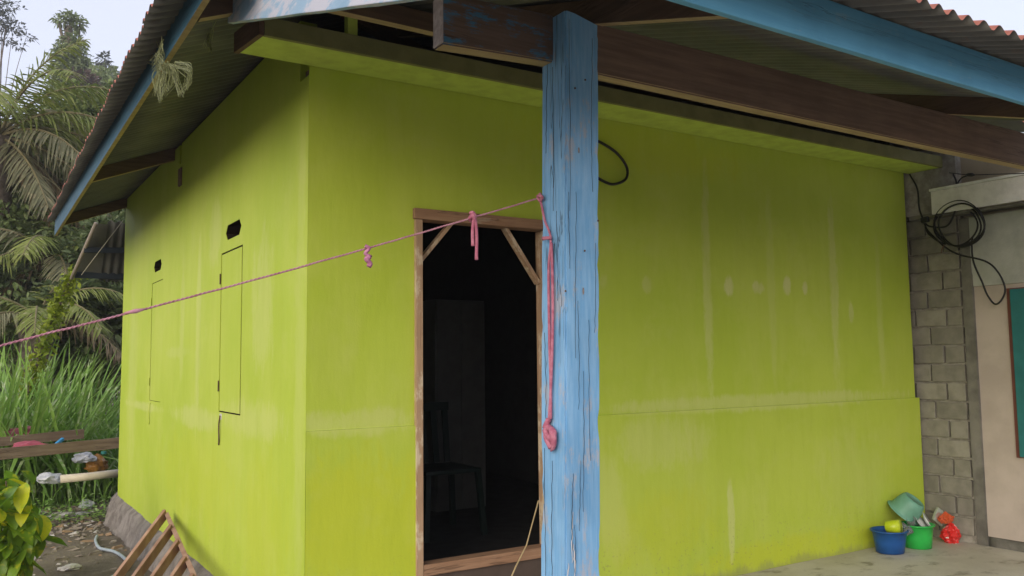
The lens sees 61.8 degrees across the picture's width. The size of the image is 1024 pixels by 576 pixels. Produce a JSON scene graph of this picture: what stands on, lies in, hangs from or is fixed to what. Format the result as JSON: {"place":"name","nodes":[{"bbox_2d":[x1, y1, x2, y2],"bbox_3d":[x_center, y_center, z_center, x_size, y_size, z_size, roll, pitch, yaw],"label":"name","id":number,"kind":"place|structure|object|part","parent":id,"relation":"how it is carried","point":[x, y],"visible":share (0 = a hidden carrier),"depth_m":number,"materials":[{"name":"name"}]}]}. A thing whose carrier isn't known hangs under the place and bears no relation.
{"place":"outdoors","nodes":[
{"label":"outdoors","id":0,"kind":"place"},
{"bbox_2d":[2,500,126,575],"bbox_3d":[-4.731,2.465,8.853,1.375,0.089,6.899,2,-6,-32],"label":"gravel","id":1,"kind":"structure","parent":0,"point":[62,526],"depth_m":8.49,"materials":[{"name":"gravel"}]},
{"bbox_2d":[2,391,151,575],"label":"ground","id":2,"kind":"structure","parent":0,"point":[107,561],"depth_m":7.47,"materials":[{"name":"soil"}]},
{"bbox_2d":[0,0,39,117],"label":"hazy tree","id":3,"kind":"object","parent":2,"relation":"on","point":[5,26],"visible":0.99,"depth_m":66.60,"materials":[{"name":"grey plant"}]},
{"bbox_2d":[0,470,67,575],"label":"broad leaved plant","id":4,"kind":"object","parent":2,"relation":"on","point":[25,532],"visible":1,"depth_m":6.21,"materials":[{"name":"green plant"}]},
{"bbox_2d":[3,94,81,179],"bbox_3d":[-11.370,-0.646,21.580,3.346,8.628,2.160,-1,-5,7],"label":"broadleaf tree","id":5,"kind":"object","parent":2,"relation":"on","point":[40,154],"depth_m":21.53,"materials":[{"name":"green plant"}]},
{"bbox_2d":[0,224,102,401],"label":"broadleaf tree","id":6,"kind":"object","parent":2,"relation":"on","point":[5,278],"visible":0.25,"depth_m":14.70,"materials":[{"name":"green plant"}]},
{"bbox_2d":[0,37,113,372],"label":"palm tree","id":7,"kind":"object","parent":2,"relation":"on","point":[18,156],"visible":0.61,"depth_m":16.02,"materials":[{"name":"green plant"}]},
{"bbox_2d":[0,195,113,350],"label":"broadleaf tree","id":8,"kind":"object","parent":2,"relation":"on","point":[22,215],"visible":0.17,"depth_m":15.75,"materials":[{"name":"green plant"}]},
{"bbox_2d":[0,429,118,459],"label":"plank fence","id":9,"kind":"object","parent":2,"relation":"on","point":[55,448],"visible":0.8,"depth_m":9.16,"materials":[{"name":"brown wood"}]},
{"bbox_2d":[60,469,117,482],"bbox_3d":[-4.569,2.040,9.287,0.599,0.106,0.085,2,-6,-32],"label":"white pipe","id":10,"kind":"object","parent":9,"relation":"attached to","point":[77,477],"visible":0.79,"depth_m":9.24,"materials":[{"name":"beige plastic"}]},
{"bbox_2d":[46,511,73,518],"bbox_3d":[-4.927,2.479,9.302,0.293,0.081,0.208,6,-8,-54],"label":"rubble chunk","id":11,"kind":"object","parent":2,"relation":"on","point":[62,514],"visible":0.59,"depth_m":9.27,"materials":[{"name":"grey stone"}]},
{"bbox_2d":[0,320,120,508],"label":"tall grass","id":12,"kind":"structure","parent":2,"relation":"on","point":[63,410],"depth_m":10.14,"materials":[{"name":"green plant"}]},
{"bbox_2d":[5,426,30,436],"bbox_3d":[-5.849,1.740,10.014,0.692,0.230,0.373,2,-6,-32],"label":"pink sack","id":13,"kind":"object","parent":12,"relation":"on","point":[16,430],"visible":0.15,"depth_m":9.99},
{"bbox_2d":[13,440,44,446],"bbox_3d":[-5.222,1.727,9.263,0.404,0.149,0.230,2,-6,-32],"label":"pink sack","id":14,"kind":"object","parent":12,"relation":"on","point":[25,443],"visible":0.35,"depth_m":9.21,"materials":[{"name":"fabric"}]},
{"bbox_2d":[9,264,87,421],"bbox_3d":[-6.000,0.887,11.016,0.928,2.412,0.495,1,-5,-14],"label":"creeper pole","id":15,"kind":"object","parent":12,"relation":"on","point":[56,313],"visible":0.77,"depth_m":11.03,"materials":[{"name":"green plant"}]},
{"bbox_2d":[36,472,61,483],"bbox_3d":[-4.995,2.054,9.249,0.267,0.129,0.213,2,-6,-32],"label":"white bag","id":16,"kind":"object","parent":12,"relation":"on","point":[48,478],"visible":0.94,"depth_m":9.20,"materials":[{"name":"white plastic"}]},
{"bbox_2d":[72,452,96,462],"bbox_3d":[-4.855,1.928,9.707,0.253,0.127,0.200,2,-6,-32],"label":"white bag","id":17,"kind":"object","parent":12,"relation":"on","point":[84,457],"visible":0.99,"depth_m":9.65,"materials":[{"name":"white plastic"}]},
{"bbox_2d":[84,451,108,471],"bbox_3d":[-4.795,2.007,9.872,0.224,0.237,0.237,-2,-5,13],"label":"orange jug","id":18,"kind":"object","parent":12,"relation":"on","point":[100,463],"visible":0.85,"depth_m":9.81,"materials":[{"name":"plastic"}]},
{"bbox_2d":[0,282,120,416],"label":"shrub","id":19,"kind":"object","parent":2,"relation":"on","point":[83,350],"visible":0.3,"depth_m":13.88,"materials":[{"name":"green plant"}]},
{"bbox_2d":[0,228,121,305],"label":"palm tree","id":20,"kind":"object","parent":2,"relation":"on","point":[49,262],"visible":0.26,"depth_m":14.41,"materials":[{"name":"green plant"}]},
{"bbox_2d":[0,285,122,401],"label":"palm tree","id":21,"kind":"object","parent":2,"relation":"on","point":[33,328],"visible":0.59,"depth_m":13.16,"materials":[{"name":"green plant"}]},
{"bbox_2d":[6,121,122,404],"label":"woodland","id":22,"kind":"object","parent":2,"relation":"on","point":[9,363],"depth_m":24.80,"materials":[{"name":"green plant"}]},
{"bbox_2d":[12,155,124,251],"bbox_3d":[-8.865,0.332,17.025,3.104,5.870,1.964,1,-5,-20],"label":"broadleaf tree","id":23,"kind":"object","parent":2,"relation":"on","point":[18,205],"visible":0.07,"depth_m":16.62,"materials":[{"name":"green plant"}]},
{"bbox_2d":[41,8,97,101],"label":"vine covered tree","id":24,"kind":"object","parent":2,"relation":"on","point":[68,37],"visible":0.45,"depth_m":50.93,"materials":[{"name":"green plant"}]},
{"bbox_2d":[57,563,81,570],"bbox_3d":[-3.617,2.284,6.988,0.150,0.052,0.146,-2,-5,10],"label":"rubble chunk","id":25,"kind":"object","parent":2,"relation":"on","point":[72,566],"visible":1,"depth_m":6.96,"materials":[{"name":"beige stone"}]},
{"bbox_2d":[30,483,111,526],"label":"ground weeds","id":26,"kind":"object","parent":2,"relation":"on","point":[70,510],"visible":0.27,"depth_m":9.25,"materials":[{"name":"green plant"}]},
{"bbox_2d":[22,273,123,410],"bbox_3d":[-6.777,1.359,14.212,2.470,3.274,1.498,2,-6,-32],"label":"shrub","id":27,"kind":"object","parent":2,"relation":"on","point":[117,322],"visible":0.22,"depth_m":13.99,"materials":[{"name":"plant"}]},
{"bbox_2d":[36,76,113,162],"bbox_3d":[-9.825,-0.781,20.092,2.810,8.610,2.173,2,-6,-32],"label":"broadleaf tree","id":28,"kind":"object","parent":2,"relation":"on","point":[90,108],"visible":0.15,"depth_m":19.99,"materials":[{"name":"green plant"}]},
{"bbox_2d":[25,209,124,420],"bbox_3d":[-7.260,0.821,15.025,2.488,4.515,1.917,2,-6,-32],"label":"broadleaf tree","id":29,"kind":"object","parent":2,"relation":"on","point":[80,240],"visible":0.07,"depth_m":14.74,"materials":[{"name":"green plant"}]},
{"bbox_2d":[67,511,89,516],"bbox_3d":[-4.790,2.494,9.396,0.288,0.069,0.139,2,-6,-32],"label":"rubble chunk","id":30,"kind":"object","parent":2,"relation":"on","point":[78,513],"visible":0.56,"depth_m":9.37,"materials":[{"name":"grey stone"}]},
{"bbox_2d":[65,67,107,102],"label":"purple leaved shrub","id":31,"kind":"object","parent":2,"relation":"on","point":[92,79],"visible":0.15,"depth_m":43.92,"materials":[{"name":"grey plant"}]},
{"bbox_2d":[78,499,94,508],"bbox_3d":[-4.912,2.511,9.868,0.192,0.146,0.143,2,-6,-32],"label":"rubble chunk","id":32,"kind":"object","parent":2,"relation":"on","point":[90,504],"visible":0.59,"depth_m":9.84,"materials":[{"name":"grey stone"}]},
{"bbox_2d":[83,60,118,91],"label":"pale shrub","id":33,"kind":"object","parent":2,"relation":"on","point":[104,73],"visible":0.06,"depth_m":46.37,"materials":[{"name":"green plant"}]},
{"bbox_2d":[94,50,119,77],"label":"slender tree","id":34,"kind":"object","parent":2,"relation":"on","point":[107,62],"visible":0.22,"depth_m":56.43,"materials":[{"name":"grey plant"}]},
{"bbox_2d":[94,535,125,575],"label":"garden hose","id":35,"kind":"object","parent":2,"relation":"on","point":[99,547],"visible":0.59,"depth_m":7.58,"materials":[{"name":"grey rubber"}]},
{"bbox_2d":[113,510,196,575],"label":"slatted rack","id":36,"kind":"object","parent":2,"relation":"on","point":[184,562],"visible":1,"depth_m":5.96,"materials":[{"name":"brown wood"}]},
{"bbox_2d":[47,0,1023,575],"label":"green house","id":37,"kind":"structure","parent":2,"relation":"on","point":[733,378],"depth_m":5.16,"materials":[{"name":"paint"}]},
{"bbox_2d":[70,220,124,282],"bbox_3d":[-3.880,-0.393,10.220,2.448,0.658,0.655,2,-6,-32],"label":"lean to","id":38,"kind":"object","parent":37,"relation":"attached to","point":[101,257],"visible":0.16,"depth_m":9.79,"materials":[{"name":"grey metal"}]},
{"bbox_2d":[147,36,192,102],"bbox_3d":[-1.591,-1.007,3.913,0.096,0.566,1.559,2,-6,-30],"label":"dry grass tuft","id":39,"kind":"object","parent":37,"relation":"hanging from","point":[159,66],"visible":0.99,"depth_m":3.81,"materials":[{"name":"beige plant"}]},
{"bbox_2d":[203,21,215,51],"bbox_3d":[-1.511,-1.271,4.261,0.043,0.299,0.502,1,-5,-23],"label":"dry grass tuft","id":40,"kind":"object","parent":37,"relation":"hanging from","point":[208,41],"visible":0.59,"depth_m":4.23,"materials":[{"name":"beige plant"}]},
{"bbox_2d":[0,193,556,451],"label":"clothesline","id":41,"kind":"object","parent":37,"relation":"attached to","point":[549,434],"visible":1,"depth_m":3.18,"materials":[{"name":"pink fabric"}]},
{"bbox_2d":[423,299,485,511],"bbox_3d":[-0.526,0.938,6.995,0.453,1.653,0.468,2,-6,-32],"label":"cupboard","id":42,"kind":"object","parent":37,"relation":"on","point":[453,355],"visible":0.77,"depth_m":6.80,"materials":[{"name":"laminate"}]},
{"bbox_3d":[-0.497,0.897,6.748,0.214,1.573,0.016,2,-6,-32],"label":"door","id":43,"kind":"part","parent":42,"relation":"part of","materials":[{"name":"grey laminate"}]},
{"bbox_3d":[-0.312,0.905,6.866,0.214,1.573,0.016,2,-6,-32],"label":"door","id":44,"kind":"part","parent":42,"relation":"part of","materials":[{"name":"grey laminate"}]},
{"bbox_2d":[423,402,487,542],"bbox_3d":[-0.510,1.237,5.876,0.472,0.872,0.538,2,-6,-32],"label":"plastic chair","id":45,"kind":"object","parent":37,"relation":"on","point":[450,469],"visible":0.64,"depth_m":5.97,"materials":[{"name":"plastic"}]},
{"bbox_2d":[511,500,538,575],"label":"thin cane","id":46,"kind":"object","parent":37,"relation":"on","point":[527,539],"visible":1,"depth_m":4.76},
{"bbox_2d":[598,140,628,185],"bbox_3d":[0.610,-0.777,5.325,0.299,0.281,0.018,2,-6,-32],"label":"black cable","id":47,"kind":"object","parent":37,"relation":"attached to","point":[622,160],"visible":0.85,"depth_m":5.34,"materials":[{"name":"rubber"}]},
{"bbox_2d":[738,537,1023,575],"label":"porch slab","id":48,"kind":"structure","parent":2,"relation":"on","point":[941,557],"depth_m":5.92,"materials":[{"name":"concrete"}]},
{"bbox_2d":[869,526,908,554],"bbox_3d":[2.772,1.855,6.274,0.277,0.165,0.264,2,-6,-32],"label":"plastic basin","id":49,"kind":"object","parent":48,"relation":"on","point":[885,542],"visible":0.94,"depth_m":6.19,"materials":[{"name":"blue plastic"}]},
{"bbox_2d":[884,519,902,532],"bbox_3d":[2.793,1.743,6.265,0.110,0.101,0.100,-5,-6,39],"label":"plastic cup","id":50,"kind":"object","parent":49,"relation":"in","point":[893,526],"visible":0.93,"depth_m":6.24,"materials":[{"name":"yellow plastic"}]},
{"bbox_2d":[902,525,913,535],"bbox_3d":[2.902,1.789,6.287,0.096,0.089,0.060,-5,-6,39],"label":"drinking glass","id":51,"kind":"object","parent":49,"relation":"in","point":[909,528],"visible":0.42,"depth_m":6.26,"materials":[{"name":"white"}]},
{"bbox_2d":[901,521,934,549],"bbox_3d":[3.049,1.860,6.427,0.252,0.175,0.252,2,-6,-32],"label":"plastic basin","id":52,"kind":"object","parent":48,"relation":"on","point":[920,538],"visible":0.79,"depth_m":6.33,"materials":[{"name":"green plastic"}]},
{"bbox_2d":[887,492,923,525],"bbox_3d":[2.992,1.677,6.509,0.261,0.241,0.253,2,-6,-32],"label":"plastic basin","id":53,"kind":"object","parent":52,"relation":"on","point":[907,505],"visible":0.98,"depth_m":6.43,"materials":[{"name":"green plastic"}]},
{"bbox_2d":[906,516,914,525],"bbox_3d":[2.993,1.763,6.417,0.064,0.114,0.108,-3,-5,21],"label":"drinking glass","id":54,"kind":"object","parent":52,"relation":"in","point":[909,523],"visible":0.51,"depth_m":6.39,"materials":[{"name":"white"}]},
{"bbox_2d":[916,517,926,526],"bbox_3d":[3.078,1.759,6.424,0.118,0.099,0.077,2,-6,-32],"label":"dish","id":55,"kind":"object","parent":52,"relation":"in","point":[921,522],"visible":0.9,"depth_m":6.45,"materials":[{"name":"white ceramic"}]},
{"bbox_2d":[923,512,933,529],"bbox_3d":[3.136,1.754,6.438,0.072,0.123,0.140,-3,-6,30],"label":"dish","id":56,"kind":"object","parent":52,"relation":"in","point":[926,519],"visible":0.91,"depth_m":6.42,"materials":[{"name":"white ceramic"}]},
{"bbox_2d":[932,507,944,526],"bbox_3d":[3.350,1.791,6.687,0.064,0.138,0.257,-5,-7,43],"label":"packet","id":57,"kind":"object","parent":48,"relation":"on","point":[938,511],"visible":0.55,"depth_m":6.64,"materials":[{"name":"plastic"}]},
{"bbox_2d":[937,511,960,543],"bbox_3d":[3.369,1.837,6.581,0.173,0.254,0.143,2,-6,-32],"label":"plastic bag","id":58,"kind":"object","parent":48,"relation":"on","point":[950,532],"visible":1,"depth_m":6.55,"materials":[{"name":"red plastic"}]},
{"bbox_2d":[904,149,1023,551],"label":"neighbour house","id":59,"kind":"structure","parent":2,"relation":"on","point":[968,346],"depth_m":6.58,"materials":[{"name":"grey concrete"}]},
{"bbox_2d":[909,174,1005,304],"bbox_3d":[3.436,-0.405,6.629,0.067,1.112,0.716,2,-6,-32],"label":"cable coil","id":60,"kind":"object","parent":59,"relation":"hanging from","point":[976,239],"visible":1,"depth_m":6.57,"materials":[{"name":"black rubber"}]},
{"bbox_2d":[949,172,1023,176],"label":"overhead wire","id":61,"kind":"object","parent":59,"relation":"attached to","point":[970,174],"visible":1,"depth_m":6.45,"materials":[{"name":"black rubber"}]},
{"bbox_2d":[1006,287,1023,457],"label":"window","id":62,"kind":"structure","parent":59,"relation":"in","point":[1015,296],"depth_m":6.27,"materials":[{"name":"teal paint"}]},
{"bbox_2d":[0,0,1023,132],"label":"sky","id":63,"kind":"structure","parent":0,"point":[115,25],"materials":[{"name":"white"}]}
]}

